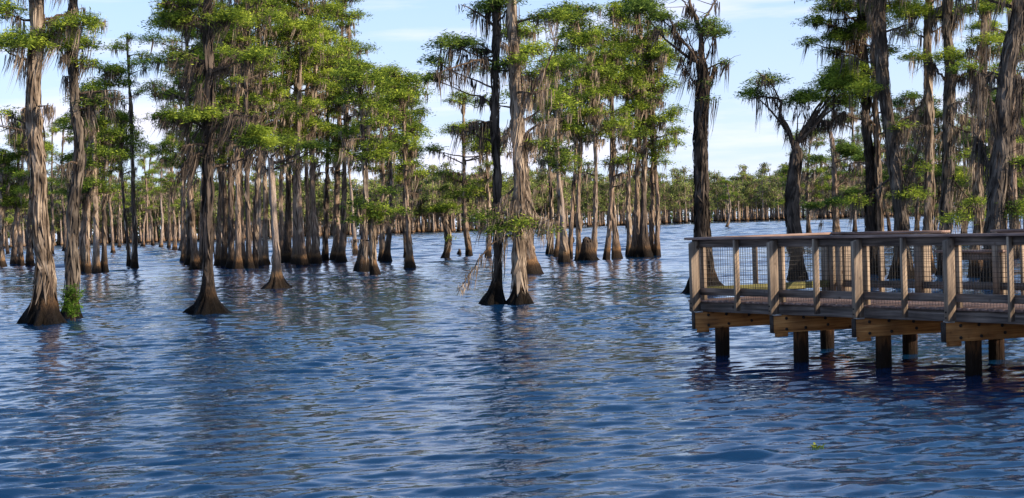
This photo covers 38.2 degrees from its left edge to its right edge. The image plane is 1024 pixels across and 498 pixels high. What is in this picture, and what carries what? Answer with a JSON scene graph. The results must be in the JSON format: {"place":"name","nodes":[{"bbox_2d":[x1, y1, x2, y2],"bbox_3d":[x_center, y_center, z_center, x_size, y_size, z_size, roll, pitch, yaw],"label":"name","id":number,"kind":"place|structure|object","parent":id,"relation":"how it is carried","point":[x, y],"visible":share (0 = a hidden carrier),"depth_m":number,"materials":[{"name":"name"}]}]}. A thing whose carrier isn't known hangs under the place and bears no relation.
{"place":"outdoors","nodes":[
{"label":"outdoors","id":0,"kind":"place"},
{"bbox_2d":[0,212,1023,497],"bbox_3d":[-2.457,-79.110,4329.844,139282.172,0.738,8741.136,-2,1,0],"label":"lake water","id":1,"kind":"structure","parent":0,"point":[592,378],"depth_m":21.68,"materials":[{"name":"blue liquid"}]},
{"bbox_2d":[0,144,21,266],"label":"cypress tree","id":2,"kind":"object","parent":1,"relation":"in","point":[5,157],"visible":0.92,"depth_m":125.75,"materials":[{"name":"green plant"}]},
{"bbox_2d":[0,140,28,264],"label":"cypress tree","id":3,"kind":"object","parent":1,"relation":"in","point":[14,198],"visible":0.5,"depth_m":126.57,"materials":[{"name":"green plant"}]},
{"bbox_2d":[2,132,48,264],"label":"cypress tree","id":4,"kind":"object","parent":1,"relation":"in","point":[13,257],"visible":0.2,"depth_m":127.71,"materials":[{"name":"green plant"}]},
{"bbox_2d":[0,115,61,265],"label":"cypress tree","id":5,"kind":"object","parent":1,"relation":"in","point":[29,260],"visible":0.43,"depth_m":120.57,"materials":[{"name":"green plant"}]},
{"bbox_2d":[45,126,65,253],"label":"cypress tree","id":6,"kind":"object","parent":1,"relation":"in","point":[51,202],"visible":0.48,"depth_m":194.98,"materials":[{"name":"green plant"}]},
{"bbox_2d":[0,0,111,325],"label":"cypress tree","id":7,"kind":"object","parent":1,"relation":"in","point":[38,38],"visible":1,"depth_m":41.63,"materials":[{"name":"grey plant"}]},
{"bbox_2d":[44,117,72,250],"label":"cypress tree","id":8,"kind":"object","parent":1,"relation":"in","point":[63,207],"visible":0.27,"depth_m":228.10,"materials":[{"name":"green plant"}]},
{"bbox_2d":[49,110,105,271],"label":"cypress tree","id":9,"kind":"object","parent":1,"relation":"in","point":[67,158],"visible":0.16,"depth_m":97.80,"materials":[{"name":"beige plant"}]},
{"bbox_2d":[47,112,124,272],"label":"cypress tree","id":10,"kind":"object","parent":1,"relation":"in","point":[87,251],"visible":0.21,"depth_m":96.19,"materials":[{"name":"green plant"}]},
{"bbox_2d":[49,0,133,318],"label":"cypress tree","id":11,"kind":"object","parent":1,"relation":"in","point":[77,164],"visible":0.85,"depth_m":44.30,"materials":[{"name":"brown plant"}]},
{"bbox_2d":[57,283,85,320],"bbox_3d":[-12.801,1.630,42.908,0.851,1.332,0.845,-1,1,41],"label":"fern shrub","id":12,"kind":"object","parent":11,"relation":"on","point":[71,309],"visible":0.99,"depth_m":42.90,"materials":[{"name":"green plant"}]},
{"bbox_2d":[53,82,133,272],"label":"cypress tree","id":13,"kind":"object","parent":1,"relation":"in","point":[94,183],"visible":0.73,"depth_m":93.58,"materials":[{"name":"green plant"}]},
{"bbox_2d":[67,59,146,271],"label":"cypress tree","id":14,"kind":"object","parent":1,"relation":"in","point":[116,72],"visible":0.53,"depth_m":96.97,"materials":[{"name":"green plant"}]},
{"bbox_2d":[101,119,120,252],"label":"cypress tree","id":15,"kind":"object","parent":1,"relation":"in","point":[111,223],"visible":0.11,"depth_m":177.13,"materials":[{"name":"beige plant"}]},
{"bbox_2d":[107,169,130,247],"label":"cypress tree","id":16,"kind":"object","parent":1,"relation":"in","point":[117,181],"visible":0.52,"depth_m":245.07,"materials":[{"name":"green plant"}]},
{"bbox_2d":[100,32,152,268],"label":"cypress tree","id":17,"kind":"object","parent":1,"relation":"in","point":[130,62],"visible":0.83,"depth_m":102.91,"materials":[{"name":"brown plant"}]},
{"bbox_2d":[106,107,154,266],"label":"cypress tree","id":18,"kind":"object","parent":1,"relation":"in","point":[125,212],"visible":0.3,"depth_m":109.68,"materials":[{"name":"green plant"}]},
{"bbox_2d":[129,175,157,242],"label":"cypress tree","id":19,"kind":"object","parent":1,"relation":"on","point":[147,232],"visible":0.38,"depth_m":345.69,"materials":[{"name":"green plant"}]},
{"bbox_2d":[130,153,159,246],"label":"cypress tree","id":20,"kind":"object","parent":1,"relation":"in","point":[142,162],"visible":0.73,"depth_m":252.51,"materials":[{"name":"green plant"}]},
{"bbox_2d":[137,144,158,245],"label":"cypress tree","id":21,"kind":"object","parent":1,"relation":"in","point":[151,221],"visible":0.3,"depth_m":261.17,"materials":[{"name":"green plant"}]},
{"bbox_2d":[142,141,181,246],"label":"cypress tree","id":22,"kind":"object","parent":1,"relation":"in","point":[151,193],"visible":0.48,"depth_m":231.09,"materials":[{"name":"green plant"}]},
{"bbox_2d":[148,130,175,247],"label":"cypress tree","id":23,"kind":"object","parent":1,"relation":"in","point":[169,219],"visible":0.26,"depth_m":216.99,"materials":[{"name":"green plant"}]},
{"bbox_2d":[148,139,180,249],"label":"cypress tree","id":24,"kind":"object","parent":1,"relation":"in","point":[174,204],"visible":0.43,"depth_m":196.44,"materials":[{"name":"green plant"}]},
{"bbox_2d":[153,193,177,241],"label":"cypress tree","id":25,"kind":"object","parent":1,"relation":"on","point":[164,202],"visible":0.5,"depth_m":347.64,"materials":[{"name":"green plant"}]},
{"bbox_2d":[142,60,198,261],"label":"cypress tree","id":26,"kind":"object","parent":1,"relation":"in","point":[183,246],"visible":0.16,"depth_m":118.99,"materials":[{"name":"green plant"}]},
{"bbox_2d":[130,0,223,269],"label":"cypress tree","id":27,"kind":"object","parent":1,"relation":"in","point":[195,261],"visible":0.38,"depth_m":97.68,"materials":[{"name":"green plant"}]},
{"bbox_2d":[146,22,218,264],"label":"cypress tree","id":28,"kind":"object","parent":1,"relation":"in","point":[158,150],"visible":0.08,"depth_m":109.72,"materials":[{"name":"green plant"}]},
{"bbox_2d":[146,0,218,263],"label":"cypress tree","id":29,"kind":"object","parent":1,"relation":"in","point":[175,84],"visible":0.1,"depth_m":103.90,"materials":[{"name":"green plant"}]},
{"bbox_2d":[137,0,288,314],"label":"cypress tree","id":30,"kind":"object","parent":1,"relation":"in","point":[180,14],"visible":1,"depth_m":44.45,"materials":[{"name":"green plant"}]},
{"bbox_2d":[184,8,249,265],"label":"cypress tree","id":31,"kind":"object","parent":1,"relation":"in","point":[218,240],"visible":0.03,"depth_m":104.67,"materials":[{"name":"plant"}]},
{"bbox_2d":[176,0,267,265],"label":"cypress tree","id":32,"kind":"object","parent":1,"relation":"in","point":[224,251],"visible":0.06,"depth_m":100.65,"materials":[{"name":"brown plant"}]},
{"bbox_2d":[176,0,273,268],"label":"cypress tree","id":33,"kind":"object","parent":1,"relation":"in","point":[230,229],"visible":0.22,"depth_m":95.92,"materials":[{"name":"green plant"}]},
{"bbox_2d":[179,0,290,268],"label":"cypress tree","id":34,"kind":"object","parent":1,"relation":"in","point":[238,263],"visible":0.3,"depth_m":93.52,"materials":[{"name":"green plant"}]},
{"bbox_2d":[182,3,290,265],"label":"cypress tree","id":35,"kind":"object","parent":1,"relation":"in","point":[243,243],"visible":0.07,"depth_m":98.03,"materials":[{"name":"green plant"}]},
{"bbox_2d":[197,0,292,268],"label":"cypress tree","id":36,"kind":"object","parent":1,"relation":"in","point":[231,38],"visible":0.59,"depth_m":91.70,"materials":[{"name":"green plant"}]},
{"bbox_2d":[221,0,306,264],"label":"cypress tree","id":37,"kind":"object","parent":1,"relation":"in","point":[265,251],"visible":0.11,"depth_m":100.50,"materials":[{"name":"green plant"}]},
{"bbox_2d":[221,0,309,268],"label":"cypress tree","id":38,"kind":"object","parent":1,"relation":"in","point":[253,100],"visible":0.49,"depth_m":94.15,"materials":[{"name":"green plant"}]},
{"bbox_2d":[231,0,306,264],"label":"cypress tree","id":39,"kind":"object","parent":1,"relation":"in","point":[286,118],"visible":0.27,"depth_m":97.60,"materials":[{"name":"green plant"}]},
{"bbox_2d":[263,7,308,252],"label":"cypress tree","id":40,"kind":"object","parent":1,"relation":"in","point":[281,221],"visible":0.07,"depth_m":115.16,"materials":[{"name":"beige plant"}]},
{"bbox_2d":[244,133,341,288],"bbox_3d":[-9.051,-1.268,61.761,4.401,7.168,3.357,-2,1,0],"label":"cypress tree","id":41,"kind":"object","parent":1,"relation":"in","point":[277,279],"visible":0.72,"depth_m":61.72,"materials":[{"name":"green plant"}]},
{"bbox_2d":[255,15,337,265],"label":"cypress tree","id":42,"kind":"object","parent":1,"relation":"in","point":[303,29],"visible":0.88,"depth_m":97.23,"materials":[{"name":"green plant"}]},
{"bbox_2d":[263,0,329,262],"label":"cypress tree","id":43,"kind":"object","parent":1,"relation":"in","point":[286,253],"visible":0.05,"depth_m":106.63,"materials":[{"name":"brown plant"}]},
{"bbox_2d":[263,0,341,263],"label":"cypress tree","id":44,"kind":"object","parent":1,"relation":"in","point":[296,3],"visible":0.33,"depth_m":101.07,"materials":[{"name":"green plant"}]},
{"bbox_2d":[272,0,365,263],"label":"cypress tree","id":45,"kind":"object","parent":1,"relation":"in","point":[324,4],"visible":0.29,"depth_m":102.28,"materials":[{"name":"green plant"}]},
{"bbox_2d":[287,27,354,263],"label":"cypress tree","id":46,"kind":"object","parent":1,"relation":"in","point":[316,257],"visible":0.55,"depth_m":100.44,"materials":[{"name":"green plant"}]},
{"bbox_2d":[290,22,364,260],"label":"cypress tree","id":47,"kind":"object","parent":1,"relation":"in","point":[325,250],"visible":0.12,"depth_m":107.90,"materials":[{"name":"green plant"}]},
{"bbox_2d":[305,0,381,259],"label":"cypress tree","id":48,"kind":"object","parent":1,"relation":"in","point":[337,187],"visible":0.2,"depth_m":106.81,"materials":[{"name":"green plant"}]},
{"bbox_2d":[325,51,366,253],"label":"cypress tree","id":49,"kind":"object","parent":1,"relation":"in","point":[351,198],"visible":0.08,"depth_m":130.15,"materials":[{"name":"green plant"}]},
{"bbox_2d":[310,7,382,261],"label":"cypress tree","id":50,"kind":"object","parent":1,"relation":"in","point":[347,24],"visible":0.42,"depth_m":103.84,"materials":[{"name":"green plant"}]},
{"bbox_2d":[323,53,407,271],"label":"cypress tree","id":51,"kind":"object","parent":1,"relation":"in","point":[357,78],"visible":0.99,"depth_m":80.48,"materials":[{"name":"green plant"}]},
{"bbox_2d":[335,183,417,274],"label":"cypress tree","id":52,"kind":"object","parent":1,"relation":"in","point":[372,216],"visible":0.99,"depth_m":75.51,"materials":[{"name":"green plant"}]},
{"bbox_2d":[347,78,408,260],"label":"cypress tree","id":53,"kind":"object","parent":1,"relation":"in","point":[382,169],"visible":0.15,"depth_m":104.91,"materials":[{"name":"green plant"}]},
{"bbox_2d":[347,60,430,260],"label":"cypress tree","id":54,"kind":"object","parent":1,"relation":"in","point":[386,255],"visible":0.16,"depth_m":101.12,"materials":[{"name":"green plant"}]},
{"bbox_2d":[365,63,439,268],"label":"cypress tree","id":55,"kind":"object","parent":1,"relation":"in","point":[404,91],"visible":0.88,"depth_m":83.05,"materials":[{"name":"green plant"}]},
{"bbox_2d":[383,98,435,257],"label":"cypress tree","id":56,"kind":"object","parent":1,"relation":"in","point":[398,179],"visible":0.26,"depth_m":108.80,"materials":[{"name":"green plant"}]},
{"bbox_2d":[416,178,438,231],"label":"cypress tree","id":57,"kind":"object","parent":1,"relation":"on","point":[425,194],"visible":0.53,"depth_m":411.47,"materials":[{"name":"green plant"}]},
{"bbox_2d":[422,200,463,258],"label":"cypress tree","id":58,"kind":"object","parent":1,"relation":"in","point":[441,209],"visible":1,"depth_m":103.82,"materials":[{"name":"green plant"}]},
{"bbox_2d":[423,88,507,255],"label":"cypress tree","id":59,"kind":"object","parent":1,"relation":"in","point":[462,98],"visible":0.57,"depth_m":108.82,"materials":[{"name":"green plant"}]},
{"bbox_2d":[412,0,536,304],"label":"cypress tree","id":60,"kind":"object","parent":1,"relation":"in","point":[494,294],"visible":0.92,"depth_m":44.86,"materials":[{"name":"green plant"}]},
{"bbox_2d":[453,124,511,255],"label":"cypress tree","id":61,"kind":"object","parent":1,"relation":"in","point":[480,195],"visible":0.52,"depth_m":103.45,"materials":[{"name":"green plant"}]},
{"bbox_2d":[2,160,1022,244],"bbox_3d":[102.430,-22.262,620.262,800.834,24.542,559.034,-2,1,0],"label":"forest","id":62,"kind":"object","parent":1,"relation":"on","point":[742,178],"visible":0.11,"depth_m":488.79,"materials":[{"name":"green plant"}]},
{"bbox_2d":[456,0,589,304],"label":"cypress tree","id":63,"kind":"object","parent":1,"relation":"in","point":[517,224],"visible":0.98,"depth_m":44.42,"materials":[{"name":"grey plant"}]},
{"bbox_2d":[469,16,589,273],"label":"cypress tree","id":64,"kind":"object","parent":1,"relation":"in","point":[533,266],"visible":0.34,"depth_m":69.53,"materials":[{"name":"green plant"}]},
{"bbox_2d":[528,87,572,254],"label":"cypress tree","id":65,"kind":"object","parent":1,"relation":"in","point":[551,206],"visible":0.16,"depth_m":104.78,"materials":[{"name":"green plant"}]},
{"bbox_2d":[527,55,582,256],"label":"cypress tree","id":66,"kind":"object","parent":1,"relation":"in","point":[556,248],"visible":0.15,"depth_m":97.46,"materials":[{"name":"green plant"}]},
{"bbox_2d":[528,48,591,261],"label":"cypress tree","id":67,"kind":"object","parent":1,"relation":"in","point":[559,165],"visible":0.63,"depth_m":86.11,"materials":[{"name":"green plant"}]},
{"bbox_2d":[553,178,575,227],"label":"cypress tree","id":68,"kind":"object","parent":1,"relation":"on","point":[566,195],"visible":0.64,"depth_m":456.14,"materials":[{"name":"green plant"}]},
{"bbox_2d":[547,23,596,257],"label":"cypress tree","id":69,"kind":"object","parent":1,"relation":"in","point":[571,240],"visible":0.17,"depth_m":92.76,"materials":[{"name":"green plant"}]},
{"bbox_2d":[531,0,622,260],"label":"cypress tree","id":70,"kind":"object","parent":1,"relation":"in","point":[585,9],"visible":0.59,"depth_m":88.52,"materials":[{"name":"green plant"}]},
{"bbox_2d":[576,237,599,260],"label":"broken stump","id":71,"kind":"object","parent":1,"relation":"in","point":[587,252],"visible":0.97,"depth_m":87.02,"materials":[{"name":"brown wood"}]},
{"bbox_2d":[558,24,649,255],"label":"cypress tree","id":72,"kind":"object","parent":1,"relation":"in","point":[595,112],"visible":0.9,"depth_m":87.39,"materials":[{"name":"green plant"}]},
{"bbox_2d":[573,0,658,258],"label":"cypress tree","id":73,"kind":"object","parent":1,"relation":"in","point":[616,252],"visible":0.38,"depth_m":91.11,"materials":[{"name":"green plant"}]},
{"bbox_2d":[583,37,649,259],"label":"cypress tree","id":74,"kind":"object","parent":1,"relation":"in","point":[610,166],"visible":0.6,"depth_m":89.78,"materials":[{"name":"green plant"}]},
{"bbox_2d":[596,0,671,256],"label":"cypress tree","id":75,"kind":"object","parent":1,"relation":"in","point":[636,209],"visible":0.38,"depth_m":92.32,"materials":[{"name":"green plant"}]},
{"bbox_2d":[599,40,673,255],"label":"cypress tree","id":76,"kind":"object","parent":1,"relation":"in","point":[628,225],"visible":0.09,"depth_m":94.94,"materials":[{"name":"green plant"}]},
{"bbox_2d":[610,0,685,256],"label":"cypress tree","id":77,"kind":"object","parent":1,"relation":"in","point":[643,249],"visible":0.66,"depth_m":91.78,"materials":[{"name":"green plant"}]},
{"bbox_2d":[616,42,688,255],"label":"cypress tree","id":78,"kind":"object","parent":1,"relation":"in","point":[659,88],"visible":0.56,"depth_m":92.42,"materials":[{"name":"green plant"}]},
{"bbox_2d":[615,11,691,250],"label":"cypress tree","id":79,"kind":"object","parent":1,"relation":"in","point":[678,130],"visible":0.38,"depth_m":93.29,"materials":[{"name":"green plant"}]},
{"bbox_2d":[610,0,738,293],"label":"cypress tree","id":80,"kind":"object","parent":1,"relation":"in","point":[703,82],"visible":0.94,"depth_m":47.03,"materials":[{"name":"green plant"}]},
{"bbox_2d":[676,180,693,222],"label":"cypress tree","id":81,"kind":"object","parent":1,"relation":"on","point":[684,188],"visible":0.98,"depth_m":507.48,"materials":[{"name":"green plant"}]},
{"bbox_2d":[718,179,738,226],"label":"cypress tree","id":82,"kind":"object","parent":1,"relation":"in","point":[728,196],"visible":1,"depth_m":278.15,"materials":[{"name":"green plant"}]},
{"bbox_2d":[752,174,771,219],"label":"cypress tree","id":83,"kind":"object","parent":1,"relation":"on","point":[762,188],"visible":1,"depth_m":529.19,"materials":[{"name":"green plant"}]},
{"bbox_2d":[767,175,785,219],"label":"cypress tree","id":84,"kind":"object","parent":1,"relation":"on","point":[777,193],"visible":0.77,"depth_m":525.66,"materials":[{"name":"green plant"}]},
{"bbox_2d":[733,52,875,280],"bbox_3d":[10.867,-2.681,54.476,5.589,9.030,3.279,-2,1,0],"label":"cypress tree","id":85,"kind":"object","parent":1,"relation":"in","point":[829,84],"visible":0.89,"depth_m":54.47,"materials":[{"name":"green plant"}]},
{"bbox_2d":[771,129,848,232],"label":"cypress tree","id":86,"kind":"object","parent":1,"relation":"in","point":[813,193],"visible":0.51,"depth_m":138.62,"materials":[{"name":"green plant"}]},
{"bbox_2d":[799,133,885,231],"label":"cypress tree","id":87,"kind":"object","parent":1,"relation":"in","point":[847,150],"visible":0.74,"depth_m":106.60,"materials":[{"name":"green plant"}]},
{"bbox_2d":[788,0,913,274],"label":"cypress tree","id":88,"kind":"object","parent":1,"relation":"in","point":[818,20],"visible":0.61,"depth_m":57.20,"materials":[{"name":"green plant"}]},
{"bbox_2d":[823,102,883,231],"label":"cypress tree","id":89,"kind":"object","parent":1,"relation":"in","point":[839,175],"visible":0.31,"depth_m":153.77,"materials":[{"name":"green plant"}]},
{"bbox_2d":[684,229,1023,375],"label":"boardwalk","id":90,"kind":"structure","parent":1,"relation":"in","point":[847,298],"depth_m":23.89,"materials":[{"name":"brown wood"}]},
{"bbox_2d":[821,0,913,274],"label":"cypress tree","id":91,"kind":"object","parent":1,"relation":"in","point":[855,28],"visible":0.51,"depth_m":57.07,"materials":[{"name":"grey plant"}]},
{"bbox_2d":[813,0,941,278],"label":"cypress tree","id":92,"kind":"object","parent":1,"relation":"in","point":[902,192],"visible":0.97,"depth_m":52.60,"materials":[{"name":"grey plant"}]},
{"bbox_2d":[845,111,923,230],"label":"cypress tree","id":93,"kind":"object","parent":1,"relation":"in","point":[856,138],"visible":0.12,"depth_m":126.94,"materials":[{"name":"green plant"}]},
{"bbox_2d":[863,90,958,230],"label":"cypress tree","id":94,"kind":"object","parent":1,"relation":"in","point":[902,103],"visible":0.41,"depth_m":108.81,"materials":[{"name":"green plant"}]},
{"bbox_2d":[886,0,968,272],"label":"cypress tree","id":95,"kind":"object","parent":1,"relation":"in","point":[929,116],"visible":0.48,"depth_m":57.17,"materials":[{"name":"green plant"}]},
{"bbox_2d":[902,106,969,229],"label":"cypress tree","id":96,"kind":"object","parent":1,"relation":"in","point":[938,192],"visible":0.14,"depth_m":115.19,"materials":[{"name":"green plant"}]},
{"bbox_2d":[887,0,1004,275],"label":"cypress tree","id":97,"kind":"object","parent":1,"relation":"in","point":[952,55],"visible":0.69,"depth_m":53.99,"materials":[{"name":"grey plant"}]},
{"bbox_2d":[921,115,986,233],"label":"cypress tree","id":98,"kind":"object","parent":1,"relation":"in","point":[963,196],"visible":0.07,"depth_m":117.43,"materials":[{"name":"green plant"}]},
{"bbox_2d":[934,84,995,232],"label":"cypress tree","id":99,"kind":"object","parent":1,"relation":"in","point":[966,186],"visible":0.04,"depth_m":107.64,"materials":[{"name":"green plant"}]},
{"bbox_2d":[920,0,1023,280],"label":"cypress tree","id":100,"kind":"object","parent":1,"relation":"in","point":[1004,123],"visible":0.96,"depth_m":47.09,"materials":[{"name":"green plant"}]},
{"bbox_2d":[932,0,1023,277],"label":"cypress tree","id":101,"kind":"object","parent":1,"relation":"in","point":[986,49],"visible":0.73,"depth_m":51.77,"materials":[{"name":"green plant"}]},
{"bbox_2d":[955,94,1023,228],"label":"cypress tree","id":102,"kind":"object","parent":1,"relation":"in","point":[966,145],"visible":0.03,"depth_m":98.33,"materials":[{"name":"green plant"}]},
{"bbox_2d":[961,0,1023,258],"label":"cypress tree","id":103,"kind":"object","parent":1,"relation":"in","point":[973,26],"visible":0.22,"depth_m":69.64,"materials":[{"name":"green plant"}]},
{"bbox_2d":[967,59,1023,214],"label":"cypress tree","id":104,"kind":"object","parent":1,"relation":"in","point":[1020,184],"visible":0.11,"depth_m":88.86,"materials":[{"name":"green plant"}]},
{"bbox_2d":[0,0,1023,235],"label":"sky","id":105,"kind":"structure","parent":0,"point":[764,39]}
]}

